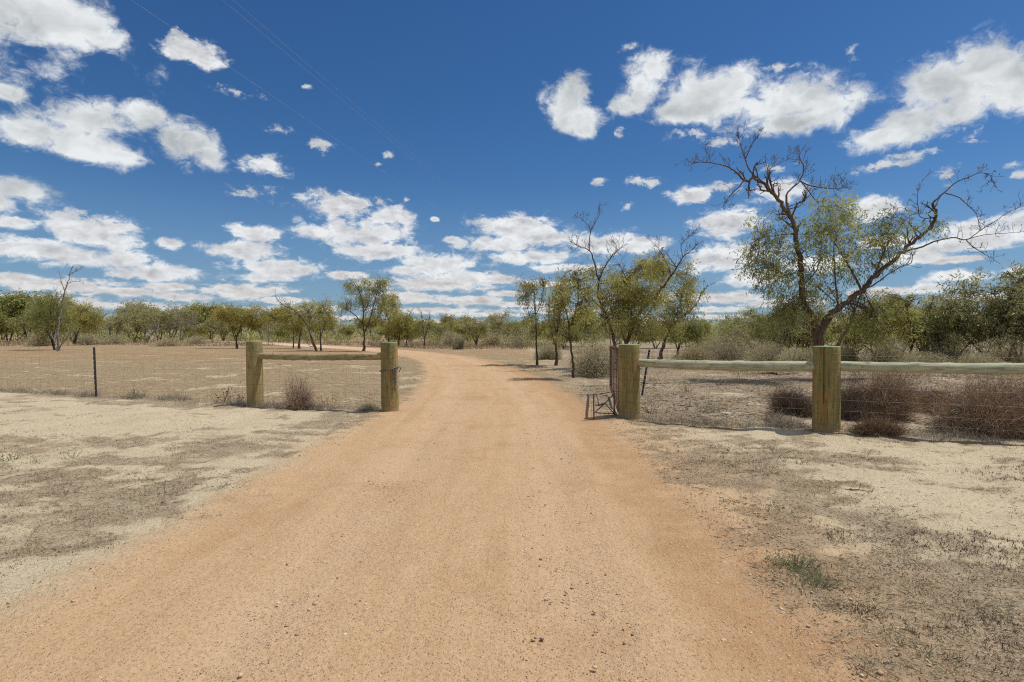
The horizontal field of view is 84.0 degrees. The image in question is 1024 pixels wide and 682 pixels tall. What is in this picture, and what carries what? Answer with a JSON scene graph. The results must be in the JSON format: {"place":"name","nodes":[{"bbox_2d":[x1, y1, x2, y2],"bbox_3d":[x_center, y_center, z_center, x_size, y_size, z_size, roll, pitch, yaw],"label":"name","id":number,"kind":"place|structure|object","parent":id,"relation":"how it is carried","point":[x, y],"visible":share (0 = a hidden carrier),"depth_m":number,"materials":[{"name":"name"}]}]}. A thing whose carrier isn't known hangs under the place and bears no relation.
{"place":"outdoors","nodes":[
{"label":"outdoors","id":0,"kind":"place"},
{"bbox_2d":[0,339,972,681],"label":"dirt road","id":1,"kind":"structure","parent":0,"point":[200,619],"depth_m":3.23,"materials":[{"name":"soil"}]},
{"bbox_2d":[0,334,1023,681],"bbox_3d":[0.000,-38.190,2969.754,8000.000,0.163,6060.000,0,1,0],"label":"ground","id":2,"kind":"structure","parent":0,"point":[78,576],"depth_m":5.64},
{"bbox_2d":[0,303,25,335],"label":"tree","id":3,"kind":"object","parent":2,"relation":"on","point":[4,328],"visible":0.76,"depth_m":90.78,"materials":[{"name":"green plant"}]},
{"bbox_2d":[0,288,42,340],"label":"tree","id":4,"kind":"object","parent":2,"relation":"on","point":[16,302],"visible":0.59,"depth_m":92.95,"materials":[{"name":"green plant"}]},
{"bbox_2d":[20,329,59,345],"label":"scrub bush","id":5,"kind":"object","parent":2,"relation":"on","point":[39,341],"visible":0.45,"depth_m":61.53,"materials":[{"name":"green plant"}]},
{"bbox_2d":[0,296,90,339],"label":"tree","id":6,"kind":"object","parent":2,"relation":"on","point":[17,319],"visible":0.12,"depth_m":80.90,"materials":[{"name":"green plant"}]},
{"bbox_2d":[23,287,86,349],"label":"tree","id":7,"kind":"object","parent":2,"relation":"on","point":[50,322],"visible":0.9,"depth_m":47.70,"materials":[{"name":"green plant"}]},
{"bbox_2d":[49,265,83,350],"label":"dead tree","id":8,"kind":"object","parent":2,"relation":"on","point":[58,346],"visible":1,"depth_m":44.78,"materials":[{"name":"grey wood"}]},
{"bbox_2d":[54,291,110,343],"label":"tree","id":9,"kind":"object","parent":2,"relation":"on","point":[87,319],"visible":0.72,"depth_m":68.01,"materials":[{"name":"green plant"}]},
{"bbox_2d":[71,333,105,344],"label":"scrub bush","id":10,"kind":"object","parent":2,"relation":"on","point":[83,341],"visible":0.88,"depth_m":69.80,"materials":[{"name":"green plant"}]},
{"bbox_2d":[94,334,134,344],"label":"scrub bush","id":11,"kind":"object","parent":2,"relation":"on","point":[112,340],"visible":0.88,"depth_m":71.71,"materials":[{"name":"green plant"}]},
{"bbox_2d":[101,309,139,336],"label":"tree","id":12,"kind":"object","parent":2,"relation":"on","point":[117,324],"visible":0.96,"depth_m":81.45,"materials":[{"name":"green plant"}]},
{"bbox_2d":[103,297,150,336],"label":"tree","id":13,"kind":"object","parent":2,"relation":"on","point":[131,309],"visible":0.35,"depth_m":112.35,"materials":[{"name":"green plant"}]},
{"bbox_2d":[116,307,153,342],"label":"tree","id":14,"kind":"object","parent":2,"relation":"on","point":[141,322],"visible":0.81,"depth_m":85.28,"materials":[{"name":"green plant"}]},
{"bbox_2d":[132,304,179,342],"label":"tree","id":15,"kind":"object","parent":2,"relation":"on","point":[152,320],"visible":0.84,"depth_m":87.05,"materials":[{"name":"green plant"}]},
{"bbox_2d":[147,337,186,346],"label":"scrub bush","id":16,"kind":"object","parent":2,"relation":"on","point":[167,342],"visible":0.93,"depth_m":61.68,"materials":[{"name":"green plant"}]},
{"bbox_2d":[160,300,203,339],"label":"tree","id":17,"kind":"object","parent":2,"relation":"on","point":[186,313],"visible":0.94,"depth_m":86.99,"materials":[{"name":"green plant"}]},
{"bbox_2d":[175,301,211,327],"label":"tree","id":18,"kind":"object","parent":2,"relation":"on","point":[204,316],"visible":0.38,"depth_m":131.25,"materials":[{"name":"green plant"}]},
{"bbox_2d":[183,324,209,340],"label":"tree","id":19,"kind":"object","parent":2,"relation":"on","point":[199,331],"visible":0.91,"depth_m":86.26,"materials":[{"name":"green plant"}]},
{"bbox_2d":[178,300,232,338],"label":"tree","id":20,"kind":"object","parent":2,"relation":"on","point":[210,307],"visible":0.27,"depth_m":132.26,"materials":[{"name":"green plant"}]},
{"bbox_2d":[199,316,229,341],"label":"tree","id":21,"kind":"object","parent":2,"relation":"on","point":[214,329],"visible":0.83,"depth_m":88.47,"materials":[{"name":"green plant"}]},
{"bbox_2d":[219,302,257,338],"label":"tree","id":22,"kind":"object","parent":2,"relation":"on","point":[242,309],"visible":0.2,"depth_m":103.77,"materials":[{"name":"green plant"}]},
{"bbox_2d":[208,300,272,347],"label":"tree","id":23,"kind":"object","parent":2,"relation":"on","point":[227,315],"visible":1,"depth_m":52.60,"materials":[{"name":"green plant"}]},
{"bbox_2d":[246,341,263,406],"bbox_3d":[-5.045,0.713,11.161,0.328,1.425,0.320,0,1,0],"label":"timber post","id":24,"kind":"object","parent":2,"relation":"on","point":[254,379],"visible":0.8,"depth_m":11.03,"materials":[{"name":"brown wood"}]},
{"bbox_2d":[0,352,242,400],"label":"wire fence","id":25,"kind":"object","parent":24,"relation":"attached to","point":[124,367],"visible":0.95,"depth_m":12.40,"materials":[{"name":"grey"}]},
{"bbox_2d":[258,303,290,337],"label":"tree","id":26,"kind":"object","parent":2,"relation":"on","point":[271,313],"visible":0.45,"depth_m":130.21,"materials":[{"name":"green plant"}]},
{"bbox_2d":[270,321,307,341],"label":"tree","id":27,"kind":"object","parent":2,"relation":"on","point":[282,332],"visible":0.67,"depth_m":96.58,"materials":[{"name":"green plant"}]},
{"bbox_2d":[272,300,314,348],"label":"tree","id":28,"kind":"object","parent":2,"relation":"on","point":[283,312],"visible":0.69,"depth_m":52.01,"materials":[{"name":"green plant"}]},
{"bbox_2d":[264,369,322,411],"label":"dry shrub","id":29,"kind":"object","parent":2,"relation":"on","point":[299,401],"visible":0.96,"depth_m":10.53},
{"bbox_2d":[272,290,324,351],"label":"tree","id":30,"kind":"object","parent":2,"relation":"on","point":[309,312],"visible":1,"depth_m":44.41,"materials":[{"name":"green plant"}]},
{"bbox_2d":[311,293,342,350],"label":"tree","id":31,"kind":"object","parent":2,"relation":"on","point":[329,317],"visible":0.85,"depth_m":46.23,"materials":[{"name":"green plant"}]},
{"bbox_2d":[333,271,393,350],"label":"tree","id":32,"kind":"object","parent":2,"relation":"on","point":[380,284],"visible":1,"depth_m":44.72,"materials":[{"name":"green plant"}]},
{"bbox_2d":[350,313,382,338],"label":"tree","id":33,"kind":"object","parent":2,"relation":"on","point":[374,324],"visible":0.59,"depth_m":136.86,"materials":[{"name":"green plant"}]},
{"bbox_2d":[371,290,403,341],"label":"tree","id":34,"kind":"object","parent":2,"relation":"on","point":[395,297],"visible":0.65,"depth_m":62.00,"materials":[{"name":"green plant"}]},
{"bbox_2d":[380,342,398,411],"bbox_3d":[-2.185,0.712,10.170,0.328,1.385,0.320,0,1,0],"label":"timber post","id":35,"kind":"object","parent":2,"relation":"on","point":[389,395],"visible":0.93,"depth_m":10.04,"materials":[{"name":"brown wood"}]},
{"bbox_2d":[258,353,380,360],"bbox_3d":[-3.621,0.292,10.659,2.809,0.155,0.154,0,1,19],"label":"timber rail","id":36,"kind":"object","parent":35,"relation":"attached to","point":[333,356],"visible":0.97,"depth_m":10.57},
{"bbox_2d":[258,356,382,407],"bbox_3d":[-3.633,0.756,10.598,3.027,0.919,0.153,0,1,19],"label":"wire fence","id":37,"kind":"object","parent":35,"relation":"attached to","point":[327,382],"visible":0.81,"depth_m":10.52,"materials":[{"name":"grey"}]},
{"bbox_2d":[382,304,424,345],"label":"tree","id":38,"kind":"object","parent":2,"relation":"on","point":[399,323],"visible":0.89,"depth_m":59.60,"materials":[{"name":"green plant"}]},
{"bbox_2d":[409,310,439,346],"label":"tree","id":39,"kind":"object","parent":2,"relation":"on","point":[421,324],"visible":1,"depth_m":56.93,"materials":[{"name":"green plant"}]},
{"bbox_2d":[439,330,466,345],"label":"scrub bush","id":40,"kind":"object","parent":2,"relation":"on","point":[447,340],"visible":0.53,"depth_m":61.55,"materials":[{"name":"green plant"}]},
{"bbox_2d":[452,334,467,349],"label":"scrub bush","id":41,"kind":"object","parent":2,"relation":"on","point":[459,343],"visible":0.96,"depth_m":49.70,"materials":[{"name":"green plant"}]},
{"bbox_2d":[451,315,481,340],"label":"tree","id":42,"kind":"object","parent":2,"relation":"on","point":[457,325],"visible":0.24,"depth_m":87.31,"materials":[{"name":"green plant"}]},
{"bbox_2d":[458,315,491,345],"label":"tree","id":43,"kind":"object","parent":2,"relation":"on","point":[480,326],"visible":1,"depth_m":59.63,"materials":[{"name":"green plant"}]},
{"bbox_2d":[0,316,983,337],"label":"woodland","id":44,"kind":"object","parent":2,"relation":"on","point":[328,333],"visible":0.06,"depth_m":193.20,"materials":[{"name":"green plant"}]},
{"bbox_2d":[478,329,506,345],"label":"scrub bush","id":45,"kind":"object","parent":2,"relation":"on","point":[492,341],"visible":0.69,"depth_m":62.59,"materials":[{"name":"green plant"}]},
{"bbox_2d":[486,315,507,341],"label":"tree","id":46,"kind":"object","parent":2,"relation":"on","point":[495,327],"visible":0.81,"depth_m":85.46,"materials":[{"name":"green plant"}]},
{"bbox_2d":[482,307,516,340],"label":"tree","id":47,"kind":"object","parent":2,"relation":"on","point":[500,317],"visible":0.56,"depth_m":95.72,"materials":[{"name":"green plant"}]},
{"bbox_2d":[0,328,1009,346],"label":"scrub undergrowth","id":48,"kind":"object","parent":2,"relation":"on","point":[274,338],"visible":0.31,"depth_m":100.63,"materials":[{"name":"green plant"}]},
{"bbox_2d":[0,339,1021,424],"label":"paddock grass","id":49,"kind":"structure","parent":2,"relation":"on","point":[419,343],"depth_m":52.56,"materials":[{"name":"plant"}]},
{"bbox_2d":[0,390,1023,681],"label":"verge grass","id":50,"kind":"structure","parent":2,"relation":"on","point":[774,578],"depth_m":3.91,"materials":[{"name":"plant"}]},
{"bbox_2d":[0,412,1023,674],"bbox_3d":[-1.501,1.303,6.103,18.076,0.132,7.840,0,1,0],"label":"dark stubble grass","id":51,"kind":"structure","parent":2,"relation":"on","point":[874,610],"depth_m":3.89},
{"bbox_2d":[0,385,1023,446],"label":"fence line grass","id":52,"kind":"structure","parent":2,"relation":"on","point":[325,406],"depth_m":10.54,"materials":[{"name":"plant"}]},
{"bbox_2d":[497,319,528,336],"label":"tree","id":53,"kind":"object","parent":2,"relation":"on","point":[515,325],"visible":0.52,"depth_m":101.40,"materials":[{"name":"green plant"}]},
{"bbox_2d":[500,327,540,346],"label":"scrub bush","id":54,"kind":"object","parent":2,"relation":"on","point":[519,342],"visible":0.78,"depth_m":57.71,"materials":[{"name":"green plant"}]},
{"bbox_2d":[511,272,552,364],"bbox_3d":[0.931,-0.945,24.827,1.706,4.094,1.830,1,1,42],"label":"tree","id":55,"kind":"object","parent":2,"relation":"on","point":[533,288],"visible":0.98,"depth_m":24.70,"materials":[{"name":"green plant"}]},
{"bbox_2d":[532,343,562,359],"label":"scrub bush","id":56,"kind":"object","parent":2,"relation":"on","point":[548,353],"visible":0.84,"depth_m":29.68,"materials":[{"name":"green plant"}]},
{"bbox_2d":[532,281,575,365],"bbox_3d":[1.897,-0.710,24.251,2.021,3.777,2.090,0,1,32],"label":"tree","id":57,"kind":"object","parent":2,"relation":"on","point":[553,331],"visible":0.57,"depth_m":24.26,"materials":[{"name":"green plant"}]},
{"bbox_2d":[538,321,587,348],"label":"tree","id":58,"kind":"object","parent":2,"relation":"on","point":[578,336],"visible":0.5,"depth_m":50.10,"materials":[{"name":"green plant"}]},
{"bbox_2d":[539,258,601,377],"bbox_3d":[1.773,-0.655,17.413,1.924,3.807,1.693,0,1,0],"label":"tree","id":59,"kind":"object","parent":2,"relation":"on","point":[584,311],"visible":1,"depth_m":17.29,"materials":[{"name":"green plant"}]},
{"bbox_2d":[564,330,615,377],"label":"scrub bush","id":60,"kind":"object","parent":2,"relation":"on","point":[593,364],"visible":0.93,"depth_m":18.20,"materials":[{"name":"beige plant"}]},
{"bbox_2d":[579,320,611,345],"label":"tree","id":61,"kind":"object","parent":2,"relation":"on","point":[591,329],"visible":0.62,"depth_m":57.77,"materials":[{"name":"green plant"}]},
{"bbox_2d":[568,203,630,366],"bbox_3d":[3.322,-2.123,21.470,2.475,6.588,3.356,0,1,0],"label":"tree","id":62,"kind":"object","parent":2,"relation":"on","point":[606,315],"visible":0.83,"depth_m":21.52,"materials":[{"name":"green plant"}]},
{"bbox_2d":[593,391,614,419],"bbox_3d":[1.503,1.096,9.252,0.564,0.540,0.040,-1,1,-43],"label":"crossed steel brace","id":63,"kind":"object","parent":2,"relation":"on","point":[601,405],"visible":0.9,"depth_m":9.22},
{"bbox_2d":[594,306,647,345],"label":"tree","id":64,"kind":"object","parent":2,"relation":"on","point":[618,329],"visible":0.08,"depth_m":48.66,"materials":[{"name":"green plant"}]},
{"bbox_2d":[618,344,640,419],"bbox_3d":[1.925,0.727,9.341,0.378,1.350,0.372,0,1,0],"label":"timber post","id":65,"kind":"object","parent":2,"relation":"on","point":[629,379],"visible":0.94,"depth_m":9.19,"materials":[{"name":"brown wood"}]},
{"bbox_2d":[609,346,617,411],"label":"farm gate","id":66,"kind":"structure","parent":65,"relation":"attached to","point":[613,386],"depth_m":11.07,"materials":[{"name":"metal"}]},
{"bbox_2d":[638,359,813,371],"bbox_3d":[3.169,0.366,8.653,2.592,0.176,0.171,0,1,29],"label":"timber rail","id":67,"kind":"object","parent":65,"relation":"attached to","point":[785,366],"visible":0.97,"depth_m":8.52,"materials":[{"name":"wood"}]},
{"bbox_2d":[640,352,811,427],"bbox_3d":[3.170,0.712,8.660,2.828,1.058,0.014,0,1,29],"label":"wire fence","id":68,"kind":"object","parent":65,"relation":"attached to","point":[727,394],"visible":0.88,"depth_m":8.62,"materials":[{"name":"grey"}]},
{"bbox_2d":[595,223,707,344],"bbox_3d":[5.155,-1.694,22.182,5.609,5.793,3.528,-1,1,-35],"label":"tree","id":69,"kind":"object","parent":2,"relation":"on","point":[637,295],"visible":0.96,"depth_m":21.70,"materials":[{"name":"green plant"}]},
{"bbox_2d":[643,256,715,358],"bbox_3d":[8.851,-1.661,29.639,4.188,5.506,3.724,0,1,0],"label":"tree","id":70,"kind":"object","parent":2,"relation":"on","point":[677,316],"visible":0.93,"depth_m":29.40,"materials":[{"name":"green plant"}]},
{"bbox_2d":[658,312,717,356],"bbox_3d":[10.098,-0.373,32.965,3.452,2.922,2.343,0,1,0],"label":"tree","id":71,"kind":"object","parent":2,"relation":"on","point":[678,337],"visible":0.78,"depth_m":32.74,"materials":[{"name":"green plant"}]},
{"bbox_2d":[670,341,716,359],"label":"scrub bush","id":72,"kind":"object","parent":2,"relation":"on","point":[693,354],"visible":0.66,"depth_m":28.77,"materials":[{"name":"grey plant"}]},
{"bbox_2d":[697,322,764,360],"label":"scrub bush","id":73,"kind":"object","parent":2,"relation":"on","point":[720,356],"visible":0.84,"depth_m":26.87,"materials":[{"name":"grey plant"}]},
{"bbox_2d":[711,306,761,353],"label":"acacia shrub","id":74,"kind":"object","parent":2,"relation":"on","point":[731,318],"visible":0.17,"depth_m":37.89,"materials":[{"name":"green plant"}]},
{"bbox_2d":[710,303,783,347],"bbox_3d":[15.200,-0.712,36.220,5.124,3.439,4.223,0,1,16],"label":"acacia shrub","id":75,"kind":"object","parent":2,"relation":"on","point":[732,323],"visible":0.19,"depth_m":35.93,"materials":[{"name":"green plant"}]},
{"bbox_2d":[743,339,791,360],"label":"scrub bush","id":76,"kind":"object","parent":2,"relation":"on","point":[771,356],"visible":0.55,"depth_m":24.83,"materials":[{"name":"grey plant"}]},
{"bbox_2d":[721,299,837,356],"bbox_3d":[12.543,-0.510,27.237,3.798,3.238,5.124,-1,1,-42],"label":"acacia shrub","id":77,"kind":"object","parent":2,"relation":"on","point":[803,329],"visible":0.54,"depth_m":26.61,"materials":[{"name":"green plant"}]},
{"bbox_2d":[749,375,811,417],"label":"dry shrub","id":78,"kind":"object","parent":2,"relation":"on","point":[802,406],"visible":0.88,"depth_m":9.56,"materials":[{"name":"plant"}]},
{"bbox_2d":[757,404,811,429],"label":"dry shrub","id":79,"kind":"object","parent":2,"relation":"on","point":[782,422],"visible":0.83,"depth_m":8.31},
{"bbox_2d":[750,548,828,576],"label":"weed tuft","id":80,"kind":"object","parent":2,"relation":"on","point":[800,563],"visible":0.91,"depth_m":3.39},
{"bbox_2d":[578,363,1022,436],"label":"leaf litter","id":81,"kind":"object","parent":2,"relation":"on","point":[743,412],"visible":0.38,"depth_m":12.35,"materials":[{"name":"plant"}]},
{"bbox_2d":[774,345,827,360],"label":"scrub bush","id":82,"kind":"object","parent":2,"relation":"on","point":[803,357],"visible":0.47,"depth_m":22.91,"materials":[{"name":"grey plant"}]},
{"bbox_2d":[765,310,846,355],"bbox_3d":[15.001,-0.397,28.922,4.265,3.074,3.974,0,1,25],"label":"acacia shrub","id":83,"kind":"object","parent":2,"relation":"on","point":[808,345],"visible":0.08,"depth_m":28.58,"materials":[{"name":"green plant"}]},
{"bbox_2d":[770,564,856,592],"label":"weed tuft","id":84,"kind":"object","parent":2,"relation":"on","point":[818,580],"visible":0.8,"depth_m":3.18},
{"bbox_2d":[812,346,840,432],"bbox_3d":[4.410,0.742,7.981,0.363,1.340,0.363,0,1,0],"label":"timber post","id":85,"kind":"object","parent":2,"relation":"on","point":[826,395],"visible":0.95,"depth_m":7.84,"materials":[{"name":"brown wood"}]},
{"bbox_2d":[840,361,1023,374],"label":"timber rail","id":86,"kind":"object","parent":85,"relation":"attached to","point":[1004,368],"visible":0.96,"depth_m":7.42,"materials":[{"name":"wood"}]},
{"bbox_2d":[841,355,1023,440],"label":"wire fence","id":87,"kind":"object","parent":85,"relation":"attached to","point":[930,393],"visible":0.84,"depth_m":7.50,"materials":[{"name":"grey"}]},
{"bbox_2d":[675,121,1023,352],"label":"tree","id":88,"kind":"object","parent":2,"relation":"on","point":[790,307],"visible":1,"depth_m":17.02,"materials":[{"name":"green plant"}]},
{"bbox_2d":[840,344,861,361],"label":"scrub bush","id":89,"kind":"object","parent":2,"relation":"on","point":[852,356],"visible":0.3,"depth_m":23.79,"materials":[{"name":"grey plant"}]},
{"bbox_2d":[841,371,886,421],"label":"dry shrub","id":90,"kind":"object","parent":2,"relation":"on","point":[847,405],"visible":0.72,"depth_m":9.03,"materials":[{"name":"plant"}]},
{"bbox_2d":[835,289,899,345],"bbox_3d":[13.095,-0.399,20.878,3.376,3.157,1.544,0,1,0],"label":"tree","id":91,"kind":"object","parent":2,"relation":"on","point":[843,333],"visible":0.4,"depth_m":20.75,"materials":[{"name":"green plant"}]},
{"bbox_2d":[809,286,939,359],"bbox_3d":[15.090,-0.487,23.471,4.013,3.403,4.293,-1,1,-38],"label":"acacia shrub","id":92,"kind":"object","parent":2,"relation":"on","point":[897,322],"visible":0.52,"depth_m":22.76,"materials":[{"name":"green plant"}]},
{"bbox_2d":[841,403,920,437],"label":"dry shrub","id":93,"kind":"object","parent":2,"relation":"on","point":[871,427],"visible":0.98,"depth_m":7.62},
{"bbox_2d":[859,334,913,362],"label":"scrub bush","id":94,"kind":"object","parent":2,"relation":"on","point":[894,351],"visible":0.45,"depth_m":21.86,"materials":[{"name":"grey plant"}]},
{"bbox_2d":[841,347,945,421],"bbox_3d":[6.085,0.865,9.237,1.896,1.719,1.524,0,1,0],"label":"dry shrub","id":95,"kind":"object","parent":2,"relation":"on","point":[904,400],"visible":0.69,"depth_m":8.97,"materials":[{"name":"plant"}]},
{"bbox_2d":[824,289,981,362],"bbox_3d":[16.736,-0.590,25.226,5.993,3.439,5.082,0,1,12],"label":"acacia shrub","id":96,"kind":"object","parent":2,"relation":"on","point":[917,322],"visible":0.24,"depth_m":24.20,"materials":[{"name":"green plant"}]},
{"bbox_2d":[887,342,958,362],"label":"scrub bush","id":97,"kind":"object","parent":2,"relation":"on","point":[933,359],"visible":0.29,"depth_m":20.72,"materials":[{"name":"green plant"}]},
{"bbox_2d":[892,625,963,679],"bbox_3d":[1.805,1.330,2.430,0.206,0.102,0.327,0,1,-7],"label":"weed tuft","id":98,"kind":"object","parent":2,"relation":"on","point":[913,641],"visible":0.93,"depth_m":2.49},
{"bbox_2d":[908,377,964,414],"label":"dry shrub","id":99,"kind":"object","parent":2,"relation":"on","point":[934,397],"visible":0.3,"depth_m":9.85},
{"bbox_2d":[917,329,970,362],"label":"scrub bush","id":100,"kind":"object","parent":2,"relation":"on","point":[957,354],"visible":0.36,"depth_m":22.82,"materials":[{"name":"green plant"}]},
{"bbox_2d":[902,287,1006,356],"bbox_3d":[18.873,-0.540,24.537,6.173,3.461,4.038,0,1,-25],"label":"acacia shrub","id":101,"kind":"object","parent":2,"relation":"on","point":[943,309],"visible":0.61,"depth_m":22.96,"materials":[{"name":"green plant"}]},
{"bbox_2d":[904,350,1023,440],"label":"dry shrub","id":102,"kind":"object","parent":2,"relation":"on","point":[989,409],"visible":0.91,"depth_m":7.62,"materials":[{"name":"plant"}]},
{"bbox_2d":[913,287,1023,354],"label":"acacia shrub","id":103,"kind":"object","parent":2,"relation":"on","point":[1003,332],"visible":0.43,"depth_m":22.43,"materials":[{"name":"green plant"}]},
{"bbox_2d":[932,260,1023,361],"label":"acacia shrub","id":104,"kind":"object","parent":2,"relation":"on","point":[999,305],"visible":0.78,"depth_m":22.46,"materials":[{"name":"green plant"}]},
{"bbox_2d":[954,345,1005,362],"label":"scrub bush","id":105,"kind":"object","parent":2,"relation":"on","point":[975,358],"visible":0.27,"depth_m":19.88,"materials":[{"name":"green plant"}]},
{"bbox_2d":[965,334,1023,362],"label":"scrub bush","id":106,"kind":"object","parent":2,"relation":"on","point":[1007,358],"visible":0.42,"depth_m":20.91,"materials":[{"name":"grey plant"}]},
{"bbox_2d":[975,260,1023,349],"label":"acacia shrub","id":107,"kind":"object","parent":2,"relation":"on","point":[1020,274],"visible":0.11,"depth_m":24.46,"materials":[{"name":"green plant"}]},
{"bbox_2d":[0,0,1023,333],"label":"sky","id":108,"kind":"structure","parent":0,"point":[133,156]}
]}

